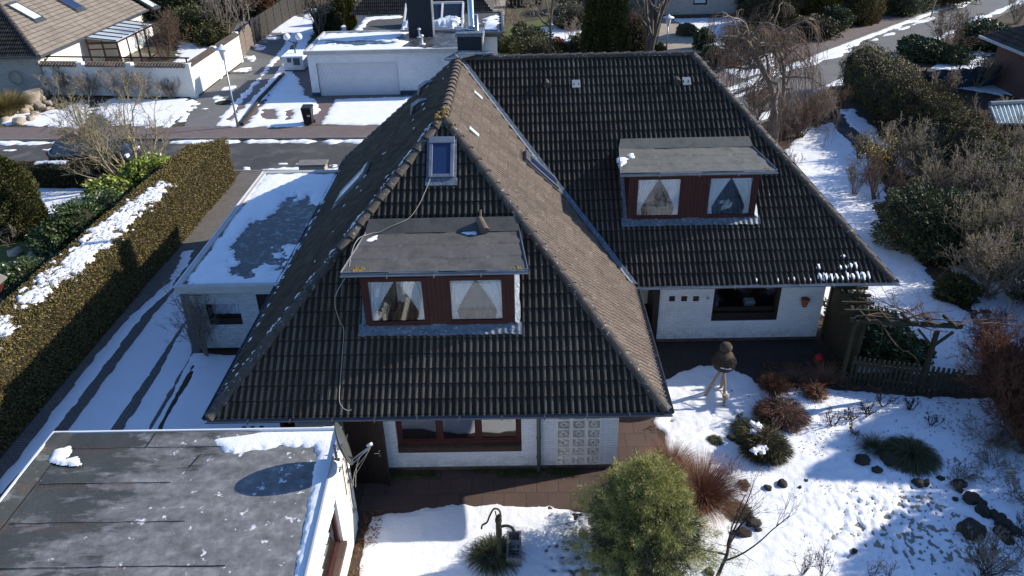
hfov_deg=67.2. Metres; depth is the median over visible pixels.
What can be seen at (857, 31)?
pavement
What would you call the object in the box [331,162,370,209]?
roof window
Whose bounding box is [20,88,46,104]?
boulder
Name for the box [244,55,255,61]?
snow cover
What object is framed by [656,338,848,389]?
terrace
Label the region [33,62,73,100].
bare bush
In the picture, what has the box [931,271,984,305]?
evergreen shrub
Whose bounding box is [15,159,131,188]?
hedge
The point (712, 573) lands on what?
garden stone
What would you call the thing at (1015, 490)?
trailing bush
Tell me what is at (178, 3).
evergreen shrub
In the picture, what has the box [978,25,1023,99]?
brick house
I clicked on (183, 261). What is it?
snow cover
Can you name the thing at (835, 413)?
rose bush
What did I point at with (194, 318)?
trellis
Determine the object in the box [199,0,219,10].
bare tree
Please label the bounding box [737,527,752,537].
garden stone
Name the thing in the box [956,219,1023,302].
bare shrub
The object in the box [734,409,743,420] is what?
rose bush
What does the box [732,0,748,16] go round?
conifer
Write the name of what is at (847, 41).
kerb
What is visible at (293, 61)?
meter kiosk
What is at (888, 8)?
bush
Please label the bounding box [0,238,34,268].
grass strip
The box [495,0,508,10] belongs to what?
bare shrub
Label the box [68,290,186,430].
snow cover
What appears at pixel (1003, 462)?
trailing bush
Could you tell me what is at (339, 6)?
conifer
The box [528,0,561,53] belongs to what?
bare tree
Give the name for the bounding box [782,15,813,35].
bush
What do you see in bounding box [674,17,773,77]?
snow cover
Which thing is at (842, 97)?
bare shrub
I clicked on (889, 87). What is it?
conifer hedge
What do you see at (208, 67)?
garden wall
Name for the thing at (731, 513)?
sedge
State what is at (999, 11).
snow cover
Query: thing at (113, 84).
bare bush
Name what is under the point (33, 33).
bungalow
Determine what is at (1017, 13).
bare shrub
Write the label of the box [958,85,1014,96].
snow cover
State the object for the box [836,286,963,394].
pergola
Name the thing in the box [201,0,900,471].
house
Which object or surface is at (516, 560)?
stone trough
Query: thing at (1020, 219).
bare shrub
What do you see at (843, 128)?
path
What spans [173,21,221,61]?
snow cover
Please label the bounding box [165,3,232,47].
evergreen shrub
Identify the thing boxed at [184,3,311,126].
lane
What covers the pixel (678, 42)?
path
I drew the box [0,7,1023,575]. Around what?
garden ground
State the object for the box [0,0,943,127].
garden ground
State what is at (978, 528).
garden stone
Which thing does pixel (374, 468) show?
garden gate
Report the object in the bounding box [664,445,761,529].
ornamental grass
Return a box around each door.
[256,294,268,310]
[317,62,400,95]
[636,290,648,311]
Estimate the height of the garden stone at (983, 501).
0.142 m
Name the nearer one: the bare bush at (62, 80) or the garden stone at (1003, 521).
the garden stone at (1003, 521)
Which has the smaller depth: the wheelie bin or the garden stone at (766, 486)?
the garden stone at (766, 486)
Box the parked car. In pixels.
[46,131,140,160]
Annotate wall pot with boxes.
[801,297,809,307]
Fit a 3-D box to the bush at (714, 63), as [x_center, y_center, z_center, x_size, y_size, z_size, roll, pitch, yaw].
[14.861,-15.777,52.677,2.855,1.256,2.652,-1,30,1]
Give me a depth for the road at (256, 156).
40.15 m
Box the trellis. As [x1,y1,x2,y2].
[178,295,211,351]
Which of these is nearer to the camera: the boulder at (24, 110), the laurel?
the laurel
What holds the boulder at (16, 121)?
on the garden ground at (526, 16)
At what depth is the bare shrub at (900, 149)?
34.32 m
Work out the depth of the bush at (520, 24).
59.94 m
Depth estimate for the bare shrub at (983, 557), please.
15.72 m
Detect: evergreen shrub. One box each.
[132,0,279,20]
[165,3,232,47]
[867,179,1002,269]
[896,33,923,52]
[901,36,975,65]
[913,337,937,366]
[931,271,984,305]
[954,17,1013,51]
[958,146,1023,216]
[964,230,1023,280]
[1009,271,1023,303]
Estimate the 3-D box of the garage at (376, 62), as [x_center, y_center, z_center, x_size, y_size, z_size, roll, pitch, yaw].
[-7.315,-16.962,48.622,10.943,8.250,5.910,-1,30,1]
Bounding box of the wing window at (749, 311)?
[711,288,781,320]
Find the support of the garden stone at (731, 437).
on the snow cover at (818, 518)
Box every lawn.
[545,520,680,575]
[670,415,1007,575]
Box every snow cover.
[0,140,53,145]
[0,279,174,493]
[1,99,93,127]
[29,188,86,260]
[33,160,68,165]
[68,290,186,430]
[95,97,199,127]
[123,325,191,429]
[151,353,280,429]
[170,139,363,143]
[170,250,193,283]
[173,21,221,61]
[177,101,197,121]
[212,95,224,101]
[216,7,316,126]
[221,86,236,90]
[233,67,251,71]
[241,71,320,127]
[243,167,337,169]
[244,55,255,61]
[254,44,265,50]
[265,35,277,39]
[272,16,302,32]
[276,27,285,32]
[278,163,337,166]
[306,20,345,32]
[321,97,410,124]
[360,504,692,575]
[541,22,580,40]
[653,365,1023,575]
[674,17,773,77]
[728,2,964,90]
[753,0,1022,119]
[756,0,973,85]
[785,122,983,374]
[840,109,915,175]
[925,51,993,69]
[951,256,1023,350]
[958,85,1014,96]
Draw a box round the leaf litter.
[8,242,1022,574]
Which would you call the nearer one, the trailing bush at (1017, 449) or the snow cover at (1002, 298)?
the trailing bush at (1017, 449)
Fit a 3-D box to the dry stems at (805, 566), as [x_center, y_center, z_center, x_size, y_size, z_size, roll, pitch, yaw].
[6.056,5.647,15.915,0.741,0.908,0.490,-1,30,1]
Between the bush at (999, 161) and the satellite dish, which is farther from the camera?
the bush at (999, 161)
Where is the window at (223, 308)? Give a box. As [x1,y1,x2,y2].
[206,304,242,324]
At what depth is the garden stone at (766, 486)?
18.24 m
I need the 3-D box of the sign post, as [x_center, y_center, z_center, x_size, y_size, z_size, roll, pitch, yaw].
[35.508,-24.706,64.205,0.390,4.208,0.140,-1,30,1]
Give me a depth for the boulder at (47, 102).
47.86 m
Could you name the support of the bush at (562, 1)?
on the garden ground at (526, 16)
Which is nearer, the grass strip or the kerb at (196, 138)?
the grass strip
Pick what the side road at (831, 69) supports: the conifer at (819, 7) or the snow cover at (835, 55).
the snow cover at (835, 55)
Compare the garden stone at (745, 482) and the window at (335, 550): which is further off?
the garden stone at (745, 482)
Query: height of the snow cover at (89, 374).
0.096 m
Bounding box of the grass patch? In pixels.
[499,18,552,54]
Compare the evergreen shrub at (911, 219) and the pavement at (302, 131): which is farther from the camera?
the pavement at (302, 131)
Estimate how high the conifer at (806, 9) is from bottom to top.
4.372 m
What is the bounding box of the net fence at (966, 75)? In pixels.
[921,63,1001,90]
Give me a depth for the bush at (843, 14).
60.80 m
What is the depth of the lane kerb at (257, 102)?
47.49 m
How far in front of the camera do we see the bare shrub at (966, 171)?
29.77 m
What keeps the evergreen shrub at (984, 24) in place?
on the garden ground at (932, 271)
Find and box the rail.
[45,56,188,62]
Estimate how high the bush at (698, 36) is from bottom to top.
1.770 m
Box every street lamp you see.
[214,44,238,126]
[663,14,673,48]
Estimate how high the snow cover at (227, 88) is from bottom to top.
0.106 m
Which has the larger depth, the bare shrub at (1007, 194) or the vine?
the bare shrub at (1007, 194)
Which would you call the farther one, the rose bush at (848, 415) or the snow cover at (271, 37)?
the snow cover at (271, 37)
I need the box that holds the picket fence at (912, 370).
[847,356,966,397]
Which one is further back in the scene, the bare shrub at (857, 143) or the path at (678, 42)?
the path at (678, 42)
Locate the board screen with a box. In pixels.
[820,287,866,374]
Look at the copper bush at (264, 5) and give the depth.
70.45 m
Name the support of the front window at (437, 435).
in the house at (551, 260)
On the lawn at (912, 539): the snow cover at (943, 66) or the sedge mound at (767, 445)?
the sedge mound at (767, 445)
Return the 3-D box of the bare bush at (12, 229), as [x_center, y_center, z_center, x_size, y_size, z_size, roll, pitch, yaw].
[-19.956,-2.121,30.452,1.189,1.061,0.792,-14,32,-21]
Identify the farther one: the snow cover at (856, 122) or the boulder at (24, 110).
the boulder at (24, 110)
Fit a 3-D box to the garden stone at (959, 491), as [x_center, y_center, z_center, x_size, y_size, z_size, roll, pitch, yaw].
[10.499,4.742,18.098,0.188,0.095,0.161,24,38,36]
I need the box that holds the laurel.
[0,253,53,301]
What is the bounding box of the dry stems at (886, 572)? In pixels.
[881,560,899,575]
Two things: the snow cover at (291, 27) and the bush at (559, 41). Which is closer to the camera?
the bush at (559, 41)
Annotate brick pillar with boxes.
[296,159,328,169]
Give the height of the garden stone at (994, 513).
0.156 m
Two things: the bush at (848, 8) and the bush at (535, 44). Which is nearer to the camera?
the bush at (535, 44)
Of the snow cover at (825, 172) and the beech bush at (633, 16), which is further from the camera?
the beech bush at (633, 16)
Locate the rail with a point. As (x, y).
(83, 57)
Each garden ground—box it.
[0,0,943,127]
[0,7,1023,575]
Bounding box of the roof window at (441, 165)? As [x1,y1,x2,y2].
[425,136,456,186]
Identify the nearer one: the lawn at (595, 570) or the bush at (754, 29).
the lawn at (595, 570)
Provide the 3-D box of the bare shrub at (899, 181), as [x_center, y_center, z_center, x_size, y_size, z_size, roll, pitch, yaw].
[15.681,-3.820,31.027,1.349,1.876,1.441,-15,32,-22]
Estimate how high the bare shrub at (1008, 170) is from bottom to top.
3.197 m
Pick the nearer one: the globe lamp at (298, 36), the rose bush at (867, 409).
the rose bush at (867, 409)
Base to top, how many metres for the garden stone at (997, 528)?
0.184 m
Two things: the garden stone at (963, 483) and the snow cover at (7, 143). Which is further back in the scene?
the snow cover at (7, 143)
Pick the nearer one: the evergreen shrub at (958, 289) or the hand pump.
the hand pump
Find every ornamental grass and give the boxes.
[638,433,703,473]
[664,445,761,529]
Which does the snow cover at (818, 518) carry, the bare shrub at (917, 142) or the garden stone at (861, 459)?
the garden stone at (861, 459)
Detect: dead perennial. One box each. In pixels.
[777,362,815,388]
[801,378,831,402]
[803,359,847,384]
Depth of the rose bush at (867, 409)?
20.52 m
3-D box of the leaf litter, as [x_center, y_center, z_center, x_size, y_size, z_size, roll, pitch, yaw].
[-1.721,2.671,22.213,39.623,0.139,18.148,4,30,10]
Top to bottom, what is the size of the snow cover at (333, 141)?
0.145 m
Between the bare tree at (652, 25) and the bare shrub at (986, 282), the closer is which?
the bare shrub at (986, 282)
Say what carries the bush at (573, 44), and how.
on the garden ground at (526, 16)
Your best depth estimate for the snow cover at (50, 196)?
35.10 m
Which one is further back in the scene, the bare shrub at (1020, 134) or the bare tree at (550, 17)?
the bare tree at (550, 17)
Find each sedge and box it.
[463,532,526,575]
[705,434,723,446]
[724,499,754,523]
[851,429,893,462]
[877,432,945,478]
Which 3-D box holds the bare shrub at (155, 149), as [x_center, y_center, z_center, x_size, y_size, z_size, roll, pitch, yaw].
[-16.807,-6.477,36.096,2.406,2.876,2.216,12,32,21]
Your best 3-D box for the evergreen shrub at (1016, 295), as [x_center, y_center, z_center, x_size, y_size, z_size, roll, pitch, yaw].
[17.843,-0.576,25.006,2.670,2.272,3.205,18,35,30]
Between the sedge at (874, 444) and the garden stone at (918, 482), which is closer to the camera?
the garden stone at (918, 482)
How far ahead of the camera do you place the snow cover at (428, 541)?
17.10 m
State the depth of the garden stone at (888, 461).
18.89 m
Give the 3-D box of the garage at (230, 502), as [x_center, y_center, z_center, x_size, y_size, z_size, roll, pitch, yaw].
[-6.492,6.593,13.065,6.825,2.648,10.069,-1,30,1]
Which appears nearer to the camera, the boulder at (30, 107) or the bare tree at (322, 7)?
the boulder at (30, 107)
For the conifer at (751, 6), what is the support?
on the garden ground at (526, 16)
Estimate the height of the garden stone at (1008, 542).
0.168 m
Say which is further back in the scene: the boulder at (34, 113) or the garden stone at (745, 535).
the boulder at (34, 113)
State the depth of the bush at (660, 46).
54.05 m
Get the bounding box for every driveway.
[0,171,261,497]
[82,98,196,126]
[214,68,411,125]
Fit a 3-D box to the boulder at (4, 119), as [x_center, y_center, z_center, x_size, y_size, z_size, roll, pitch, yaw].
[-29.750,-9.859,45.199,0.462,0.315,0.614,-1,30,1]
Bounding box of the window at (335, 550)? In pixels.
[321,506,347,575]
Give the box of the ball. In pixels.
[814,354,823,362]
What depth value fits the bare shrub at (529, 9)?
69.14 m
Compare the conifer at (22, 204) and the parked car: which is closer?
the conifer at (22, 204)
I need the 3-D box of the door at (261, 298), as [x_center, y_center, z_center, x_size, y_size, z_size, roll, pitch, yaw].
[-7.153,0.958,23.434,0.900,1.870,0.060,-1,30,1]
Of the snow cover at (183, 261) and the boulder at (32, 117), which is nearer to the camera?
the snow cover at (183, 261)
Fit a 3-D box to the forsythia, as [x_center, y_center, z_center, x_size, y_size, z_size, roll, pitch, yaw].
[15.702,-5.442,32.772,3.062,2.954,3.744,-1,30,1]
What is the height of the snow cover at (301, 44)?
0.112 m
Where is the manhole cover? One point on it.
(223, 102)
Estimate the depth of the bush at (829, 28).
58.62 m
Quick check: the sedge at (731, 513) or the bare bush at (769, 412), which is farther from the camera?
the bare bush at (769, 412)
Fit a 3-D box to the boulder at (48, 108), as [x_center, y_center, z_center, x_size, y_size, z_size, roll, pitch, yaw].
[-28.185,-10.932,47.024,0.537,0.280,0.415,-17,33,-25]
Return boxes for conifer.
[0,154,50,243]
[312,1,342,33]
[331,0,344,24]
[344,0,357,30]
[557,448,745,575]
[579,0,607,52]
[602,0,632,52]
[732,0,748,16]
[739,0,804,34]
[795,0,816,16]
[809,0,844,17]
[838,0,886,26]
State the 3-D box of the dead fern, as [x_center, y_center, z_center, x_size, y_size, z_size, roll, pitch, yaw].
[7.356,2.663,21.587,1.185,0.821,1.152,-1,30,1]
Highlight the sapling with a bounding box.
[657,464,799,575]
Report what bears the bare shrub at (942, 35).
on the garden ground at (932, 271)
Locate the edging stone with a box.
[7,246,23,257]
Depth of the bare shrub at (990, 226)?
26.87 m
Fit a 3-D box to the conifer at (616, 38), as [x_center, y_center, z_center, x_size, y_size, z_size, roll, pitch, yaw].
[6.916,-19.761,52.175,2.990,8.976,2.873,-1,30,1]
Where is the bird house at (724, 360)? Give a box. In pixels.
[704,341,736,406]
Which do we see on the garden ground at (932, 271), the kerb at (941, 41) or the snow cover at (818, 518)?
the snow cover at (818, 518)
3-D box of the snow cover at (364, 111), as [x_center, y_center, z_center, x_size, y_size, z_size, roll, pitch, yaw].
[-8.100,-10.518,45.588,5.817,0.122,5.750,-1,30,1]
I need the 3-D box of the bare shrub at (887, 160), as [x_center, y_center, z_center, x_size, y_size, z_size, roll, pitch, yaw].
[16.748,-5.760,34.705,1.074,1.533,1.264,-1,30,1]
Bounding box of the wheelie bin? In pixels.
[300,104,315,123]
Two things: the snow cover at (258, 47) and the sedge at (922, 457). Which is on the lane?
the snow cover at (258, 47)
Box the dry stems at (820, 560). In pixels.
[810,540,839,575]
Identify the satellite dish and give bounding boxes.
[333,422,372,486]
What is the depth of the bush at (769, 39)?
55.09 m
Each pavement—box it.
[0,125,379,137]
[717,4,939,85]
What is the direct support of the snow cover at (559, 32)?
on the garden ground at (526, 16)
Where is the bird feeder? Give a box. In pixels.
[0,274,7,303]
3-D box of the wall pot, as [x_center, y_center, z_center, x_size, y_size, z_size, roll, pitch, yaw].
[8.704,0.436,22.904,0.250,0.270,0.246,-1,30,1]
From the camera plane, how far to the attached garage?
24.18 m
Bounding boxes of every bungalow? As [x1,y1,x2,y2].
[0,0,160,96]
[654,0,738,17]
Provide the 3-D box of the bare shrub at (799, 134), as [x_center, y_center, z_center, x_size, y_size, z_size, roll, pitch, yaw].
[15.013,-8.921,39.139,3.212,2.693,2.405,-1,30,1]
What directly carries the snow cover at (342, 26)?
on the lane
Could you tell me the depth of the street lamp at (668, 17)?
55.40 m
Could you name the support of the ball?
on the terrace
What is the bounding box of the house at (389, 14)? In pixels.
[349,0,503,54]
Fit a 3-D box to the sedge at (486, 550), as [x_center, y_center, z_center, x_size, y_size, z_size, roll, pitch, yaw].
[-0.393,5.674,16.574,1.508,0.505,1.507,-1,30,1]
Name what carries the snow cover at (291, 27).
on the lane
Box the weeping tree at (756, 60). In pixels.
[694,0,841,149]
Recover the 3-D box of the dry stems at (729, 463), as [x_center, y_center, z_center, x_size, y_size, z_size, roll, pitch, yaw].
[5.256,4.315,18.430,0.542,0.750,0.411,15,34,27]
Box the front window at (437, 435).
[395,419,521,452]
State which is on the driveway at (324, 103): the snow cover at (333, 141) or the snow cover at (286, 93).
the snow cover at (286, 93)
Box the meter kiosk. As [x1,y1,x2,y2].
[281,49,307,71]
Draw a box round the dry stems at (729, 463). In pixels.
[725,451,746,476]
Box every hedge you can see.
[0,137,235,453]
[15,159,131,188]
[836,39,1022,182]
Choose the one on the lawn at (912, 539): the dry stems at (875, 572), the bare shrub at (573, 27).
the dry stems at (875, 572)
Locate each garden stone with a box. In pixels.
[705,567,714,575]
[726,434,736,441]
[737,479,750,488]
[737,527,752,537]
[745,516,761,527]
[763,484,771,490]
[777,478,787,487]
[854,454,870,465]
[871,465,882,473]
[879,451,897,466]
[911,478,924,487]
[923,478,929,486]
[936,475,944,480]
[950,479,967,487]
[955,487,963,493]
[956,517,986,541]
[962,491,980,504]
[974,503,990,518]
[977,498,987,506]
[990,509,1000,519]
[992,526,1010,537]
[994,516,1013,526]
[1000,534,1014,545]
[1008,524,1020,537]
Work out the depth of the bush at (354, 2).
73.22 m
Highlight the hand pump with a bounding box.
[481,508,514,560]
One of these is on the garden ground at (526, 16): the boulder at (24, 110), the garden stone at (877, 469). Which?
the boulder at (24, 110)
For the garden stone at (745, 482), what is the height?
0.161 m
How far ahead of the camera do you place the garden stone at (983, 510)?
17.42 m
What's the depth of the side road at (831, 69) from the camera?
59.43 m
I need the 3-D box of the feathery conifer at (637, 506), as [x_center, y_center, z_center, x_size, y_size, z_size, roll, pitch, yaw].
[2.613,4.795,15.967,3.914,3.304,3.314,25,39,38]
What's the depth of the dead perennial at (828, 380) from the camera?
21.88 m
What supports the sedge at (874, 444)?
on the lawn at (912, 539)
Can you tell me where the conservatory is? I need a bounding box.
[85,20,159,63]
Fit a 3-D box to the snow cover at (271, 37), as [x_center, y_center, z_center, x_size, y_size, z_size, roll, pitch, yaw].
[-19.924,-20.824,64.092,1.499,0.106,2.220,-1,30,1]
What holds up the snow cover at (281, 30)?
on the lane
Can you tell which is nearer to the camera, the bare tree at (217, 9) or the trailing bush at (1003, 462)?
the trailing bush at (1003, 462)
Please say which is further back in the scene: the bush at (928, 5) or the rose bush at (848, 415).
the bush at (928, 5)
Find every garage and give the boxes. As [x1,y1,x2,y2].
[0,426,358,575]
[173,170,338,350]
[303,0,484,96]
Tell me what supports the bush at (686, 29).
on the garden ground at (526, 16)
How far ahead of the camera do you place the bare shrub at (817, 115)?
40.27 m
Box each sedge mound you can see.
[727,416,769,442]
[736,420,797,468]
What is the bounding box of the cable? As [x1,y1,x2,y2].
[334,177,430,410]
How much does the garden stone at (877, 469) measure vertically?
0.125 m
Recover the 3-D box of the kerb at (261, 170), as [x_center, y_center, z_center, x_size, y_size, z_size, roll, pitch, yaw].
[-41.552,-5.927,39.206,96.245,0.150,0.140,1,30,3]
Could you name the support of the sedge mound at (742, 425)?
on the lawn at (912, 539)
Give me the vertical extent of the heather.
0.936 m
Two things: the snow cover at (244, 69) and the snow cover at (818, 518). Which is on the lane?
the snow cover at (244, 69)
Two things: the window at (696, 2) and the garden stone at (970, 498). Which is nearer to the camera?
the garden stone at (970, 498)
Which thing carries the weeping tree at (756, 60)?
on the garden ground at (932, 271)
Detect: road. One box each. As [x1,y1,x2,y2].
[0,140,357,169]
[731,0,1022,121]
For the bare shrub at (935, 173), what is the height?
2.820 m
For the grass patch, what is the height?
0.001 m
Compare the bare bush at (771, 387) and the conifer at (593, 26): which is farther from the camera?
the conifer at (593, 26)
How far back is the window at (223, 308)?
23.39 m
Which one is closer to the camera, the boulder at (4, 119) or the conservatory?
the boulder at (4, 119)
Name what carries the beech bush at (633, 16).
on the garden ground at (526, 16)
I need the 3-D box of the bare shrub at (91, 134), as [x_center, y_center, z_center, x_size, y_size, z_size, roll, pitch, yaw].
[-17.633,-6.826,34.433,5.788,5.211,5.366,-20,35,-30]
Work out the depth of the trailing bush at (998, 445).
19.31 m
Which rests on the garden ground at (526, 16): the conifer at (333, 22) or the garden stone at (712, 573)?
the conifer at (333, 22)
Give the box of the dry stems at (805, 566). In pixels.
[785,548,822,575]
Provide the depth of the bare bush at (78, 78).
48.43 m
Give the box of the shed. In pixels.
[988,99,1023,140]
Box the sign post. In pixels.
[930,0,936,17]
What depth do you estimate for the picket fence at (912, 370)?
21.26 m
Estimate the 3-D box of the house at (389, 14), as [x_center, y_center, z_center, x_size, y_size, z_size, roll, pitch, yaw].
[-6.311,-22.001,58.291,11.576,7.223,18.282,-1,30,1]
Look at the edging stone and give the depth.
29.81 m
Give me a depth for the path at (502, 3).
74.10 m
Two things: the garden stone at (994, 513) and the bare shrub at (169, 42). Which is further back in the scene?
the bare shrub at (169, 42)
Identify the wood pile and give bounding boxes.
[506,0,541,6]
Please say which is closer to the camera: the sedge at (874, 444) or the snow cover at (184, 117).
the sedge at (874, 444)
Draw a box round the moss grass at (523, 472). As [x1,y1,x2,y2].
[391,468,579,482]
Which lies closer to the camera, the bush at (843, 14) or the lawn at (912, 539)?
the lawn at (912, 539)
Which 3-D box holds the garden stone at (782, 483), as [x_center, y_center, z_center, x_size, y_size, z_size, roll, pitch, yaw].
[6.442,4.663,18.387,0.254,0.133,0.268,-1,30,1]
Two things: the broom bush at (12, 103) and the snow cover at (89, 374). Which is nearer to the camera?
the snow cover at (89, 374)
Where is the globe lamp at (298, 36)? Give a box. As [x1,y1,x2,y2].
[283,33,301,52]
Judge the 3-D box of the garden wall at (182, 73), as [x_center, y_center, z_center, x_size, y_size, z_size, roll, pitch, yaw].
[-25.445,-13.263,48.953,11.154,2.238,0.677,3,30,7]
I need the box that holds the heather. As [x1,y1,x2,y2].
[750,390,814,435]
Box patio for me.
[359,417,660,512]
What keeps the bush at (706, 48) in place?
on the garden ground at (526, 16)
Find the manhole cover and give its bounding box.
[216,100,231,104]
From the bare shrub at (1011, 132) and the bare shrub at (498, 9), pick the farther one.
the bare shrub at (498, 9)
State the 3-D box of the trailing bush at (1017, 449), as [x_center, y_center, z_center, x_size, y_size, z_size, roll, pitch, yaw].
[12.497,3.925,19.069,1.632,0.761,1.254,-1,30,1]
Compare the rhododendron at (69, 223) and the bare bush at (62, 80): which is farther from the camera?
the bare bush at (62, 80)
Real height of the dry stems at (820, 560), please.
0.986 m
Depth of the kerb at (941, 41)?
61.74 m
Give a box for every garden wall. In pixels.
[36,61,198,97]
[186,31,243,94]
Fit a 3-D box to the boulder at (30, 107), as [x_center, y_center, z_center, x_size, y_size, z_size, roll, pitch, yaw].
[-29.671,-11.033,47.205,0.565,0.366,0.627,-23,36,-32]
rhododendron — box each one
[21,186,126,261]
[78,152,171,199]
[859,305,925,372]
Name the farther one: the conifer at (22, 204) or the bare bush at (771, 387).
the conifer at (22, 204)
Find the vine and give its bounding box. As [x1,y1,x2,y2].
[836,280,1023,360]
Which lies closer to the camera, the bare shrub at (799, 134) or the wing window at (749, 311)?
the wing window at (749, 311)
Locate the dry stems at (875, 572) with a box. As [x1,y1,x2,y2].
[866,551,887,575]
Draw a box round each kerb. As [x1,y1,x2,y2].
[0,136,366,141]
[234,170,289,170]
[240,73,284,125]
[727,5,943,86]
[760,5,1021,123]
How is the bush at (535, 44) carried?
on the garden ground at (526, 16)
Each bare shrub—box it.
[30,67,174,187]
[124,114,177,157]
[136,2,191,59]
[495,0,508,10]
[504,6,524,31]
[520,0,545,15]
[563,17,580,38]
[737,78,781,120]
[763,89,829,140]
[784,82,831,137]
[803,78,842,127]
[815,82,855,119]
[844,155,878,193]
[847,128,877,158]
[864,114,941,177]
[874,144,899,175]
[887,114,982,185]
[887,168,917,193]
[906,140,1006,198]
[924,3,992,49]
[928,105,1012,164]
[929,64,965,94]
[931,231,1023,299]
[940,184,1023,255]
[942,135,1023,209]
[950,10,984,34]
[950,171,1023,238]
[951,523,1023,575]
[956,129,1023,203]
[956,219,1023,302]
[964,47,1010,87]
[965,92,1001,120]
[985,111,1023,156]
[985,113,1023,153]
[990,178,1023,234]
[991,511,1023,554]
[1005,0,1023,23]
[1008,225,1023,288]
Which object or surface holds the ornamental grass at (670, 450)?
on the garden ground at (932, 271)
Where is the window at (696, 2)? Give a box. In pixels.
[693,0,706,4]
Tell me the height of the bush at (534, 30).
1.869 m
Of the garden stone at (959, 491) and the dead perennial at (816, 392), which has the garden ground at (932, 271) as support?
the dead perennial at (816, 392)
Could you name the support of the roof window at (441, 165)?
in the house at (551, 260)
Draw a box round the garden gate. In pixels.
[343,421,390,485]
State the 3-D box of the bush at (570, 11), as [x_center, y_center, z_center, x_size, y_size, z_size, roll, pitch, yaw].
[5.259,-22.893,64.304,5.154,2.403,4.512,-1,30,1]
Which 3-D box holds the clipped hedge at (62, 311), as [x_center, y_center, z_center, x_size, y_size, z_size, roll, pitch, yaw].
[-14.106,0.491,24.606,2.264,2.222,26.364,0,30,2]
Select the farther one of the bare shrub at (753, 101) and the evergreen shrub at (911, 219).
the bare shrub at (753, 101)
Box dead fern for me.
[756,368,794,394]
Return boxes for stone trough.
[506,531,521,566]
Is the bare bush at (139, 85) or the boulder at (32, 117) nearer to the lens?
the boulder at (32, 117)
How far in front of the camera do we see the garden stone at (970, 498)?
17.72 m
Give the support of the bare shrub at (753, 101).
on the garden ground at (932, 271)
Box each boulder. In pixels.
[0,116,9,122]
[12,117,25,125]
[19,108,29,113]
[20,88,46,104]
[24,105,33,109]
[26,114,35,120]
[30,111,38,115]
[33,102,45,109]
[42,100,52,105]
[45,106,54,110]
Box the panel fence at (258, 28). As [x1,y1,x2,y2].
[239,0,305,59]
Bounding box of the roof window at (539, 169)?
[523,150,562,195]
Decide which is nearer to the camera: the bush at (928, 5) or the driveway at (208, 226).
the driveway at (208, 226)
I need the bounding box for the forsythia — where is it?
[840,122,911,199]
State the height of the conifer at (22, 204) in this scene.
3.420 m
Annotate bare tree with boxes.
[192,0,239,33]
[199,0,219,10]
[220,0,258,27]
[294,0,334,35]
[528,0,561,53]
[633,0,669,51]
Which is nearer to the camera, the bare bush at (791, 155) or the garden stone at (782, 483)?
the garden stone at (782, 483)
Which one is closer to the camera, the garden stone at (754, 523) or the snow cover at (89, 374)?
the garden stone at (754, 523)
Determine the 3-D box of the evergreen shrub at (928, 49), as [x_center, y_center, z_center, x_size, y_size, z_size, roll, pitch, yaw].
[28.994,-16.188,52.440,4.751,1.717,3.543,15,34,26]
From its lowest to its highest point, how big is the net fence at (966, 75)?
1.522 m
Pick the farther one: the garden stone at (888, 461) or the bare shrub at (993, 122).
the bare shrub at (993, 122)
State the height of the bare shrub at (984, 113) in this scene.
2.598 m
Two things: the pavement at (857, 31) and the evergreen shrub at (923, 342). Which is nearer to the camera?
the evergreen shrub at (923, 342)
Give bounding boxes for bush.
[0,87,35,117]
[0,224,22,246]
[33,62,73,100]
[65,68,102,99]
[93,61,134,98]
[119,66,154,98]
[155,76,179,98]
[251,0,276,11]
[328,0,358,8]
[497,34,519,52]
[508,34,565,54]
[510,20,528,36]
[511,24,556,41]
[545,0,584,30]
[550,0,585,9]
[552,36,568,51]
[564,31,581,52]
[622,5,664,44]
[626,17,657,51]
[654,42,666,51]
[676,22,698,36]
[691,26,716,49]
[699,43,721,58]
[708,48,747,66]
[717,23,775,53]
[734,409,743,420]
[760,28,783,50]
[760,397,787,422]
[761,372,792,398]
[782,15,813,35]
[784,147,804,164]
[789,13,847,39]
[819,3,856,31]
[824,405,842,426]
[838,1,859,22]
[842,408,862,420]
[849,421,859,439]
[858,399,876,417]
[867,384,900,406]
[880,0,894,14]
[884,0,930,16]
[902,394,920,409]
[919,0,937,11]
[923,411,946,428]
[932,0,981,7]
[943,456,996,490]
[944,294,1023,390]
[951,318,1023,429]
[956,410,1022,454]
[968,441,1023,483]
[976,382,1023,451]
[979,426,1023,454]
[1003,469,1023,509]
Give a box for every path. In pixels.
[494,0,504,54]
[657,18,700,52]
[825,113,893,167]
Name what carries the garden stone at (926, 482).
on the snow cover at (818, 518)
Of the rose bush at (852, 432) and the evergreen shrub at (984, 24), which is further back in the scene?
the evergreen shrub at (984, 24)

